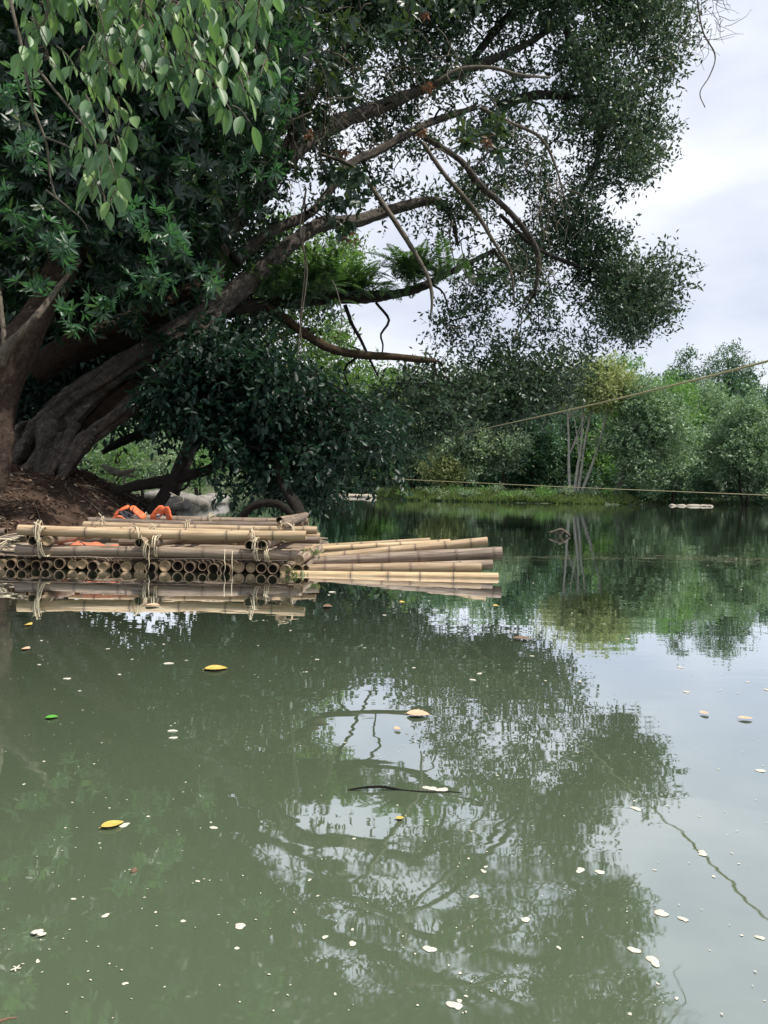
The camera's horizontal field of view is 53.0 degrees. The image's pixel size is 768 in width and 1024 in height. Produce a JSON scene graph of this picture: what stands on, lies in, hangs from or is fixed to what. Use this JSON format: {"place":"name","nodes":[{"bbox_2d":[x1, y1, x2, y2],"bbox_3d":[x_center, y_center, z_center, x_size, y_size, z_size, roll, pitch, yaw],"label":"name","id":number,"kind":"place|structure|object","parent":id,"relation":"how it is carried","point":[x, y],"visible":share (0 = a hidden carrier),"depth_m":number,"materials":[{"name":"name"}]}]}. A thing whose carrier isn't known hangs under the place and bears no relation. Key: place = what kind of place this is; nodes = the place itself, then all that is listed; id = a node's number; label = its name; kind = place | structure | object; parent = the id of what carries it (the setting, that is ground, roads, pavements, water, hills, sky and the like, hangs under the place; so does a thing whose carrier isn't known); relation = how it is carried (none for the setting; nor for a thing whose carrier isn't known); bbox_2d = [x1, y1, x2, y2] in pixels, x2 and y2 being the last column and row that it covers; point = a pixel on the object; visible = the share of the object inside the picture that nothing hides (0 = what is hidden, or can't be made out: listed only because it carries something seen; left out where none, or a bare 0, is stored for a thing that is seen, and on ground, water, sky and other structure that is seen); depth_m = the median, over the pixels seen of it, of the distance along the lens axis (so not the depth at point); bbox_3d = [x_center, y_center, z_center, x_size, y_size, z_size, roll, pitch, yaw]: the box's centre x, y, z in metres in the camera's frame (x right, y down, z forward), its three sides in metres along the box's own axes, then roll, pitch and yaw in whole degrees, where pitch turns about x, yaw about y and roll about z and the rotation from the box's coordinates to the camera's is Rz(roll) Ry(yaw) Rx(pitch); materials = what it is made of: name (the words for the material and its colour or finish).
{"place":"outdoors","nodes":[
{"label":"outdoors","id":0,"kind":"place"},
{"bbox_2d":[57,541,118,545],"bbox_3d":[-2.882,0.346,7.563,0.582,0.119,0.400,1,1,0],"label":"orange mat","id":1,"kind":"object","parent":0,"point":[92,543],"visible":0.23,"depth_m":7.51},
{"bbox_2d":[0,462,177,535],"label":"bank","id":2,"kind":"structure","parent":0,"point":[76,505],"depth_m":10.62,"materials":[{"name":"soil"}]},
{"bbox_2d":[0,464,177,523],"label":"stick litter","id":3,"kind":"object","parent":2,"relation":"on","point":[80,495],"visible":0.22,"depth_m":11.17,"materials":[{"name":"brown plant"}]},
{"bbox_2d":[101,465,135,483],"bbox_3d":[-5.851,-0.828,16.989,0.778,0.419,0.128,1,1,0],"label":"driftwood","id":4,"kind":"object","parent":2,"relation":"on","point":[124,473],"visible":0.97,"depth_m":16.94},
{"bbox_2d":[4,0,284,234],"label":"fig branch","id":5,"kind":"object","parent":2,"relation":"on","point":[110,40],"visible":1,"depth_m":4.10,"materials":[{"name":"green plant"}]},
{"bbox_2d":[0,0,324,493],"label":"rosette tree","id":6,"kind":"object","parent":2,"relation":"on","point":[66,239],"visible":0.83,"depth_m":10.63,"materials":[{"name":"green plant"}]},
{"bbox_2d":[0,1,325,454],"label":"tree","id":7,"kind":"object","parent":2,"relation":"on","point":[36,396],"visible":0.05,"depth_m":14.63,"materials":[{"name":"green plant"}]},
{"bbox_2d":[101,292,432,536],"bbox_3d":[-1.946,-1.839,12.700,5.602,4.308,4.434,1,1,0],"label":"overhanging bush","id":8,"kind":"object","parent":2,"relation":"on","point":[232,397],"visible":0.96,"depth_m":11.45,"materials":[{"name":"green plant"}]},
{"bbox_2d":[171,202,422,495],"bbox_3d":[-3.033,-5.467,25.930,9.203,10.056,6.123,1,1,0],"label":"sunlit tree","id":9,"kind":"object","parent":2,"relation":"on","point":[344,251],"visible":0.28,"depth_m":25.21,"materials":[{"name":"green plant"}]},
{"bbox_2d":[443,360,767,437],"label":"rope","id":10,"kind":"object","parent":9,"relation":"attached to","point":[743,367],"visible":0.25,"depth_m":5.89,"materials":[{"name":"fabric"}]},
{"bbox_2d":[11,0,711,480],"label":"leaning tree","id":11,"kind":"object","parent":2,"relation":"on","point":[63,432],"visible":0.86,"depth_m":15.38,"materials":[{"name":"green plant"}]},
{"bbox_2d":[212,245,346,313],"bbox_3d":[-1.713,-3.839,12.976,2.179,0.872,1.524,1,1,0],"label":"fern","id":12,"kind":"object","parent":11,"relation":"attached to","point":[287,289],"visible":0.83,"depth_m":12.79,"materials":[{"name":"plant"}]},
{"bbox_2d":[297,189,311,393],"bbox_3d":[-1.260,-3.517,12.325,0.286,3.289,0.056,1,1,0],"label":"vine","id":13,"kind":"object","parent":11,"relation":"hanging from","point":[303,248],"visible":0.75,"depth_m":12.31,"materials":[{"name":"brown plant"}]},
{"bbox_2d":[252,253,361,306],"bbox_3d":[-1.334,-3.998,13.315,1.954,0.915,1.375,1,1,0],"label":"fern","id":14,"kind":"object","parent":11,"relation":"attached to","point":[311,276],"visible":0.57,"depth_m":13.10,"materials":[{"name":"plant"}]},
{"bbox_2d":[331,280,342,344],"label":"vine","id":15,"kind":"object","parent":11,"relation":"hanging from","point":[340,308],"visible":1,"depth_m":12.51,"materials":[{"name":"brown plant"}]},
{"bbox_2d":[286,245,399,299],"bbox_3d":[-0.761,-4.226,13.765,2.121,0.871,1.306,1,1,0],"label":"fern","id":16,"kind":"object","parent":11,"relation":"attached to","point":[352,275],"visible":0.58,"depth_m":13.53,"materials":[{"name":"plant"}]},
{"bbox_2d":[356,272,411,302],"bbox_3d":[-0.139,-4.080,14.023,1.028,0.511,1.006,2,2,27],"label":"fern","id":17,"kind":"object","parent":11,"relation":"attached to","point":[391,290],"visible":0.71,"depth_m":14.06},
{"bbox_2d":[360,231,469,297],"bbox_3d":[0.496,-4.577,14.306,2.282,0.843,1.544,1,1,0],"label":"fern","id":18,"kind":"object","parent":11,"relation":"attached to","point":[407,268],"visible":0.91,"depth_m":14.08,"materials":[{"name":"plant"}]},
{"bbox_2d":[449,220,455,308],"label":"vine","id":19,"kind":"object","parent":11,"relation":"hanging from","point":[453,260],"visible":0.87,"depth_m":14.48,"materials":[{"name":"brown plant"}]},
{"bbox_2d":[430,254,504,287],"bbox_3d":[1.512,-4.595,14.711,1.410,0.628,1.162,0,2,-33],"label":"fern","id":20,"kind":"object","parent":11,"relation":"attached to","point":[460,265],"visible":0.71,"depth_m":14.71,"materials":[{"name":"plant"}]},
{"bbox_2d":[671,0,751,107],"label":"vine","id":21,"kind":"object","parent":11,"relation":"hanging from","point":[707,40],"visible":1,"depth_m":14.78,"materials":[{"name":"green plant"}]},
{"bbox_2d":[0,494,767,1023],"bbox_3d":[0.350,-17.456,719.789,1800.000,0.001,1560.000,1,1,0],"label":"river","id":22,"kind":"structure","parent":0,"point":[614,708],"depth_m":2.03,"materials":[{"name":"liquid"}]},
{"bbox_2d":[31,929,45,935],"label":"floating flower","id":23,"kind":"object","parent":22,"relation":"on","point":[40,932],"visible":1,"depth_m":1.30,"materials":[{"name":"white plant"}]},
{"bbox_2d":[100,820,123,827],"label":"floating leaf","id":24,"kind":"object","parent":22,"relation":"on","point":[111,823],"visible":1,"depth_m":1.73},
{"bbox_2d":[82,435,152,485],"bbox_3d":[-13.887,-2.552,40.014,3.817,3.948,3.049,1,1,12],"label":"tree","id":25,"kind":"object","parent":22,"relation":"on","point":[117,461],"visible":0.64,"depth_m":39.81,"materials":[{"name":"green plant"}]},
{"bbox_2d":[78,410,182,495],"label":"tree","id":26,"kind":"object","parent":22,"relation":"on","point":[148,444],"visible":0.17,"depth_m":69.15,"materials":[{"name":"green plant"}]},
{"bbox_2d":[128,435,196,491],"bbox_3d":[-14.043,-2.968,47.944,4.594,4.550,3.369,2,2,16],"label":"tree","id":27,"kind":"object","parent":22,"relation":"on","point":[161,470],"visible":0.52,"depth_m":47.60,"materials":[{"name":"green plant"}]},
{"bbox_2d":[0,512,328,574],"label":"bamboo raft","id":28,"kind":"object","parent":22,"relation":"on","point":[211,543],"visible":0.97,"depth_m":7.06,"materials":[{"name":"wood"}]},
{"bbox_2d":[0,528,29,552],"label":"bamboo strips","id":29,"kind":"object","parent":28,"relation":"on","point":[6,540],"visible":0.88,"depth_m":7.24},
{"bbox_2d":[113,505,145,518],"bbox_3d":[-3.176,0.027,9.528,0.446,0.232,0.254,2,2,25],"label":"life jacket","id":30,"kind":"object","parent":28,"relation":"on","point":[137,512],"visible":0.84,"depth_m":9.46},
{"bbox_2d":[150,505,171,519],"bbox_3d":[-2.742,0.017,9.477,0.277,0.198,0.128,1,1,0],"label":"life jacket","id":31,"kind":"object","parent":28,"relation":"on","point":[159,511],"visible":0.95,"depth_m":9.48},
{"bbox_2d":[292,547,326,557],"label":"weed","id":32,"kind":"object","parent":28,"relation":"on","point":[315,552],"visible":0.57,"depth_m":7.49,"materials":[{"name":"green plant"}]},
{"bbox_2d":[144,489,184,499],"bbox_3d":[-9.367,-0.685,33.010,1.841,0.698,0.985,1,1,0],"label":"rock","id":33,"kind":"object","parent":22,"relation":"on","point":[152,494],"visible":0.14,"depth_m":32.60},
{"bbox_2d":[164,496,193,509],"bbox_3d":[-7.319,-0.197,27.062,1.252,0.729,0.994,1,1,0],"label":"rock","id":34,"kind":"object","parent":22,"relation":"on","point":[186,504],"visible":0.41,"depth_m":26.68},
{"bbox_2d":[132,430,242,494],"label":"tree","id":35,"kind":"object","parent":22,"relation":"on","point":[150,473],"visible":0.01,"depth_m":88.20,"materials":[{"name":"green plant"}]},
{"bbox_2d":[171,493,210,507],"bbox_3d":[-7.688,-0.261,29.987,1.895,0.966,0.925,1,1,-13],"label":"rock","id":36,"kind":"object","parent":22,"relation":"on","point":[198,501],"visible":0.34,"depth_m":29.78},
{"bbox_2d":[166,442,227,495],"bbox_3d":[-13.549,-3.635,56.086,5.182,6.095,5.019,1,1,0],"label":"tree","id":37,"kind":"object","parent":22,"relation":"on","point":[206,461],"visible":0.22,"depth_m":55.83,"materials":[{"name":"green plant"}]},
{"bbox_2d":[198,495,216,505],"bbox_3d":[-8.000,-0.334,34.016,1.539,0.866,0.916,1,1,0],"label":"rock","id":38,"kind":"object","parent":22,"relation":"in","point":[210,498],"visible":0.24,"depth_m":33.72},
{"bbox_2d":[202,665,226,669],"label":"floating leaf","id":39,"kind":"object","parent":22,"relation":"on","point":[215,667],"visible":1,"depth_m":3.25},
{"bbox_2d":[206,493,229,503],"bbox_3d":[-8.973,-0.510,39.976,1.879,0.968,1.180,1,1,0],"label":"rock","id":40,"kind":"object","parent":22,"relation":"on","point":[224,501],"visible":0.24,"depth_m":39.96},
{"bbox_2d":[197,454,255,497],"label":"tree","id":41,"kind":"object","parent":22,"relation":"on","point":[235,479],"visible":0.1,"depth_m":69.20,"materials":[{"name":"green plant"}]},
{"bbox_2d":[3,580,762,1017],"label":"foam specks","id":42,"kind":"object","parent":22,"relation":"on","point":[345,870],"visible":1,"depth_m":1.41,"materials":[{"name":"white plant"}]},
{"bbox_2d":[286,537,502,578],"bbox_3d":[0.118,0.433,7.804,2.072,0.387,1.670,1,1,0],"label":"bamboo raft","id":43,"kind":"object","parent":22,"relation":"on","point":[442,558],"visible":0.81,"depth_m":7.47,"materials":[{"name":"wood"}]},
{"bbox_2d":[348,785,459,792],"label":"floating twig","id":44,"kind":"object","parent":22,"relation":"on","point":[377,786],"visible":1,"depth_m":1.96,"materials":[{"name":"wood"}]},
{"bbox_2d":[404,709,429,714],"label":"floating leaf","id":45,"kind":"object","parent":22,"relation":"on","point":[416,712],"visible":1,"depth_m":2.64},
{"bbox_2d":[446,1001,462,1009],"bbox_3d":[0.104,0.732,1.145,0.026,0.002,0.015,2,2,23],"label":"floating petal","id":46,"kind":"object","parent":22,"relation":"on","point":[456,1005],"visible":1,"depth_m":1.14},
{"bbox_2d":[548,528,569,535],"bbox_3d":[3.334,0.407,14.649,0.423,0.210,0.073,1,1,0],"label":"driftwood","id":47,"kind":"object","parent":22,"relation":"in","point":[562,530],"visible":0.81,"depth_m":14.63,"materials":[{"name":"wood"}]},
{"bbox_2d":[646,956,658,966],"bbox_3d":[0.443,0.735,1.263,0.018,0.002,0.030,1,2,-16],"label":"floating petal","id":48,"kind":"object","parent":22,"relation":"on","point":[653,960],"visible":1,"depth_m":1.26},
{"bbox_2d":[654,909,668,915],"bbox_3d":[0.506,0.733,1.410,0.024,0.002,0.024,1,2,-21],"label":"floating petal","id":49,"kind":"object","parent":22,"relation":"on","point":[660,912],"visible":1,"depth_m":1.41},
{"bbox_2d":[77,463,767,506],"bbox_3d":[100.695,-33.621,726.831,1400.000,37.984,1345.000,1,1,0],"label":"bank","id":50,"kind":"structure","parent":0,"point":[209,490],"depth_m":102.05,"materials":[{"name":"plant"}]},
{"bbox_2d":[53,396,112,469],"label":"wood tree","id":51,"kind":"object","parent":50,"relation":"on","point":[93,451],"visible":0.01,"depth_m":119.62,"materials":[{"name":"green plant"}]},
{"bbox_2d":[327,360,376,494],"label":"tree","id":52,"kind":"object","parent":50,"relation":"on","point":[355,479],"visible":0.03,"depth_m":119.16,"materials":[{"name":"green plant"}]},
{"bbox_2d":[349,366,401,490],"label":"tree","id":53,"kind":"object","parent":50,"relation":"on","point":[368,391],"depth_m":130.91,"materials":[{"name":"green plant"}]},
{"bbox_2d":[353,448,409,487],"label":"tree","id":54,"kind":"object","parent":50,"relation":"on","point":[366,469],"visible":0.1,"depth_m":119.28,"materials":[{"name":"green plant"}]},
{"bbox_2d":[385,467,418,492],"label":"shore bush","id":55,"kind":"object","parent":50,"relation":"on","point":[405,477],"visible":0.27,"depth_m":91.10,"materials":[{"name":"green plant"}]},
{"bbox_2d":[388,416,433,488],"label":"tree","id":56,"kind":"object","parent":50,"relation":"on","point":[412,471],"visible":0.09,"depth_m":87.27,"materials":[{"name":"green plant"}]},
{"bbox_2d":[406,470,433,487],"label":"shore bush","id":57,"kind":"object","parent":50,"relation":"on","point":[423,483],"visible":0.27,"depth_m":88.38,"materials":[{"name":"green plant"}]},
{"bbox_2d":[409,447,473,487],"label":"bush","id":58,"kind":"object","parent":50,"relation":"on","point":[439,470],"visible":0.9,"depth_m":81.70,"materials":[{"name":"green plant"}]},
{"bbox_2d":[413,409,499,486],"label":"tree","id":59,"kind":"object","parent":50,"relation":"on","point":[472,451],"visible":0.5,"depth_m":82.10,"materials":[{"name":"green plant"}]},
{"bbox_2d":[460,465,478,487],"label":"shore bush","id":60,"kind":"object","parent":50,"relation":"on","point":[470,484],"visible":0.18,"depth_m":89.46,"materials":[{"name":"green plant"}]},
{"bbox_2d":[470,461,497,487],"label":"shore bush","id":61,"kind":"object","parent":50,"relation":"on","point":[481,478],"visible":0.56,"depth_m":90.69,"materials":[{"name":"green plant"}]},
{"bbox_2d":[478,469,517,489],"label":"shore bush","id":62,"kind":"object","parent":50,"relation":"on","point":[499,479],"visible":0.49,"depth_m":91.08,"materials":[{"name":"green plant"}]},
{"bbox_2d":[472,424,534,489],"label":"tree","id":63,"kind":"object","parent":50,"relation":"on","point":[508,454],"visible":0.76,"depth_m":82.92,"materials":[{"name":"green plant"}]},
{"bbox_2d":[374,484,635,504],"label":"island grass","id":64,"kind":"structure","parent":50,"relation":"on","point":[624,498],"depth_m":78.64,"materials":[{"name":"plant"}]},
{"bbox_2d":[493,466,528,489],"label":"shore bush","id":65,"kind":"object","parent":50,"relation":"on","point":[512,479],"visible":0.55,"depth_m":91.69,"materials":[{"name":"green plant"}]},
{"bbox_2d":[508,466,540,489],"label":"shore bush","id":66,"kind":"object","parent":50,"relation":"on","point":[513,473],"visible":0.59,"depth_m":92.05,"materials":[{"name":"green plant"}]},
{"bbox_2d":[493,402,571,487],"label":"tree","id":67,"kind":"object","parent":50,"relation":"on","point":[542,447],"visible":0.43,"depth_m":90.42,"materials":[{"name":"green plant"}]},
{"bbox_2d":[504,377,566,489],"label":"tree","id":68,"kind":"object","parent":50,"relation":"on","point":[538,437],"visible":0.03,"depth_m":116.37,"materials":[{"name":"green plant"}]},
{"bbox_2d":[516,467,555,490],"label":"shore bush","id":69,"kind":"object","parent":50,"relation":"on","point":[537,482],"visible":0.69,"depth_m":91.29,"materials":[{"name":"green plant"}]},
{"bbox_2d":[529,484,556,496],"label":"island bush","id":70,"kind":"object","parent":50,"relation":"on","point":[545,492],"visible":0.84,"depth_m":77.77,"materials":[{"name":"green plant"}]},
{"bbox_2d":[541,463,580,490],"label":"shore bush","id":71,"kind":"object","parent":50,"relation":"on","point":[555,479],"visible":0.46,"depth_m":92.16,"materials":[{"name":"green plant"}]},
{"bbox_2d":[556,483,573,496],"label":"island bush","id":72,"kind":"object","parent":50,"relation":"on","point":[565,490],"visible":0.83,"depth_m":79.21,"materials":[{"name":"green plant"}]},
{"bbox_2d":[557,473,592,491],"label":"shore bush","id":73,"kind":"object","parent":50,"relation":"on","point":[572,482],"visible":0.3,"depth_m":89.47,"materials":[{"name":"green plant"}]},
{"bbox_2d":[545,403,609,484],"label":"tree","id":74,"kind":"object","parent":50,"relation":"on","point":[564,433],"visible":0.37,"depth_m":93.83,"materials":[{"name":"green plant"}]},
{"bbox_2d":[572,463,604,490],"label":"shore bush","id":75,"kind":"object","parent":50,"relation":"on","point":[590,479],"visible":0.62,"depth_m":87.91,"materials":[{"name":"green plant"}]},
{"bbox_2d":[544,349,643,490],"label":"tree","id":76,"kind":"object","parent":50,"relation":"on","point":[612,388],"visible":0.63,"depth_m":80.95,"materials":[{"name":"green plant"}]},
{"bbox_2d":[566,416,621,490],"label":"tree","id":77,"kind":"object","parent":50,"relation":"on","point":[599,463],"visible":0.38,"depth_m":90.94,"materials":[{"name":"green plant"}]},
{"bbox_2d":[598,486,614,496],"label":"island bush","id":78,"kind":"object","parent":50,"relation":"on","point":[607,491],"visible":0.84,"depth_m":78.90,"materials":[{"name":"green plant"}]},
{"bbox_2d":[597,462,643,493],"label":"shore bush","id":79,"kind":"object","parent":50,"relation":"on","point":[626,485],"visible":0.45,"depth_m":88.60,"materials":[{"name":"green plant"}]},
{"bbox_2d":[592,348,652,463],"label":"tree","id":80,"kind":"object","parent":50,"relation":"on","point":[639,359],"visible":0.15,"depth_m":111.33,"materials":[{"name":"green plant"}]},
{"bbox_2d":[623,479,651,502],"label":"shore bush","id":81,"kind":"object","parent":50,"relation":"on","point":[635,492],"visible":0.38,"depth_m":89.42,"materials":[{"name":"green plant"}]},
{"bbox_2d":[582,372,712,497],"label":"tree","id":82,"kind":"object","parent":50,"relation":"on","point":[632,443],"visible":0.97,"depth_m":79.67,"materials":[{"name":"green plant"}]},
{"bbox_2d":[636,477,670,499],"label":"shore bush","id":83,"kind":"object","parent":50,"relation":"on","point":[646,497],"visible":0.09,"depth_m":91.73,"materials":[{"name":"green plant"}]},
{"bbox_2d":[652,473,688,504],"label":"shore bush","id":84,"kind":"object","parent":50,"relation":"on","point":[665,496],"visible":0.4,"depth_m":89.50,"materials":[{"name":"green plant"}]},
{"bbox_2d":[638,427,709,503],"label":"tree","id":85,"kind":"object","parent":50,"relation":"on","point":[685,477],"visible":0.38,"depth_m":85.06,"materials":[{"name":"green plant"}]},
{"bbox_2d":[641,367,712,495],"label":"tree","id":86,"kind":"object","parent":50,"relation":"on","point":[689,395],"visible":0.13,"depth_m":98.47,"materials":[{"name":"green plant"}]},
{"bbox_2d":[657,343,705,395],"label":"tree","id":87,"kind":"object","parent":50,"relation":"on","point":[685,375],"visible":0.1,"depth_m":133.60,"materials":[{"name":"green plant"}]},
{"bbox_2d":[663,466,704,504],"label":"shore bush","id":88,"kind":"object","parent":50,"relation":"on","point":[691,495],"visible":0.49,"depth_m":88.79,"materials":[{"name":"green plant"}]},
{"bbox_2d":[675,377,731,493],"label":"tree","id":89,"kind":"object","parent":50,"relation":"on","point":[723,388],"visible":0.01,"depth_m":116.03,"materials":[{"name":"green plant"}]},
{"bbox_2d":[687,466,725,503],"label":"shore bush","id":90,"kind":"object","parent":50,"relation":"on","point":[704,488],"visible":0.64,"depth_m":90.18,"materials":[{"name":"green plant"}]},
{"bbox_2d":[686,421,726,496],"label":"tree","id":91,"kind":"object","parent":50,"relation":"on","point":[700,461],"visible":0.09,"depth_m":96.95,"materials":[{"name":"green plant"}]},
{"bbox_2d":[692,463,726,500],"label":"shore bush","id":92,"kind":"object","parent":50,"relation":"on","point":[715,490],"visible":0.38,"depth_m":90.70,"materials":[{"name":"green plant"}]},
{"bbox_2d":[686,375,736,456],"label":"tree","id":93,"kind":"object","parent":50,"relation":"on","point":[718,404],"visible":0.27,"depth_m":102.40,"materials":[{"name":"green plant"}]},
{"bbox_2d":[689,337,766,400],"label":"tree","id":94,"kind":"object","parent":50,"relation":"on","point":[732,365],"visible":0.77,"depth_m":126.48,"materials":[{"name":"green plant"}]},
{"bbox_2d":[702,374,754,487],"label":"tree","id":95,"kind":"object","parent":50,"relation":"on","point":[727,388],"visible":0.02,"depth_m":124.09,"materials":[{"name":"green plant"}]},
{"bbox_2d":[693,379,767,506],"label":"tree","id":96,"kind":"object","parent":50,"relation":"on","point":[746,457],"visible":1,"depth_m":84.74,"materials":[{"name":"green plant"}]},
{"bbox_2d":[715,477,749,504],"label":"shore bush","id":97,"kind":"object","parent":50,"relation":"on","point":[734,491],"visible":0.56,"depth_m":88.97,"materials":[{"name":"green plant"}]},
{"bbox_2d":[714,364,761,484],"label":"tree","id":98,"kind":"object","parent":50,"relation":"on","point":[749,382],"visible":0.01,"depth_m":129.35,"materials":[{"name":"green plant"}]},
{"bbox_2d":[729,472,763,503],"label":"shore bush","id":99,"kind":"object","parent":50,"relation":"on","point":[754,491],"visible":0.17,"depth_m":90.22,"materials":[{"name":"green plant"}]},
{"bbox_2d":[729,369,766,491],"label":"tree","id":100,"kind":"object","parent":50,"relation":"on","point":[756,378],"visible":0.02,"depth_m":126.83,"materials":[{"name":"green plant"}]},
{"bbox_2d":[735,384,767,429],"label":"tree","id":101,"kind":"object","parent":50,"relation":"on","point":[763,393],"visible":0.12,"depth_m":98.68,"materials":[{"name":"green plant"}]},
{"bbox_2d":[749,473,767,506],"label":"shore bush","id":102,"kind":"object","parent":50,"relation":"on","point":[756,499],"visible":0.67,"depth_m":89.85,"materials":[{"name":"green plant"}]},
{"bbox_2d":[200,0,767,401],"label":"sky","id":103,"kind":"structure","parent":0,"point":[716,195],"materials":[{"name":"white"}]},
{"bbox_2d":[353,476,767,495],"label":"rope","id":104,"kind":"object","parent":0,"point":[591,488],"visible":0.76,"depth_m":22.36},
{"bbox_2d":[633,495,767,504],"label":"bank grass","id":105,"kind":"structure","parent":0,"point":[708,501],"depth_m":90.65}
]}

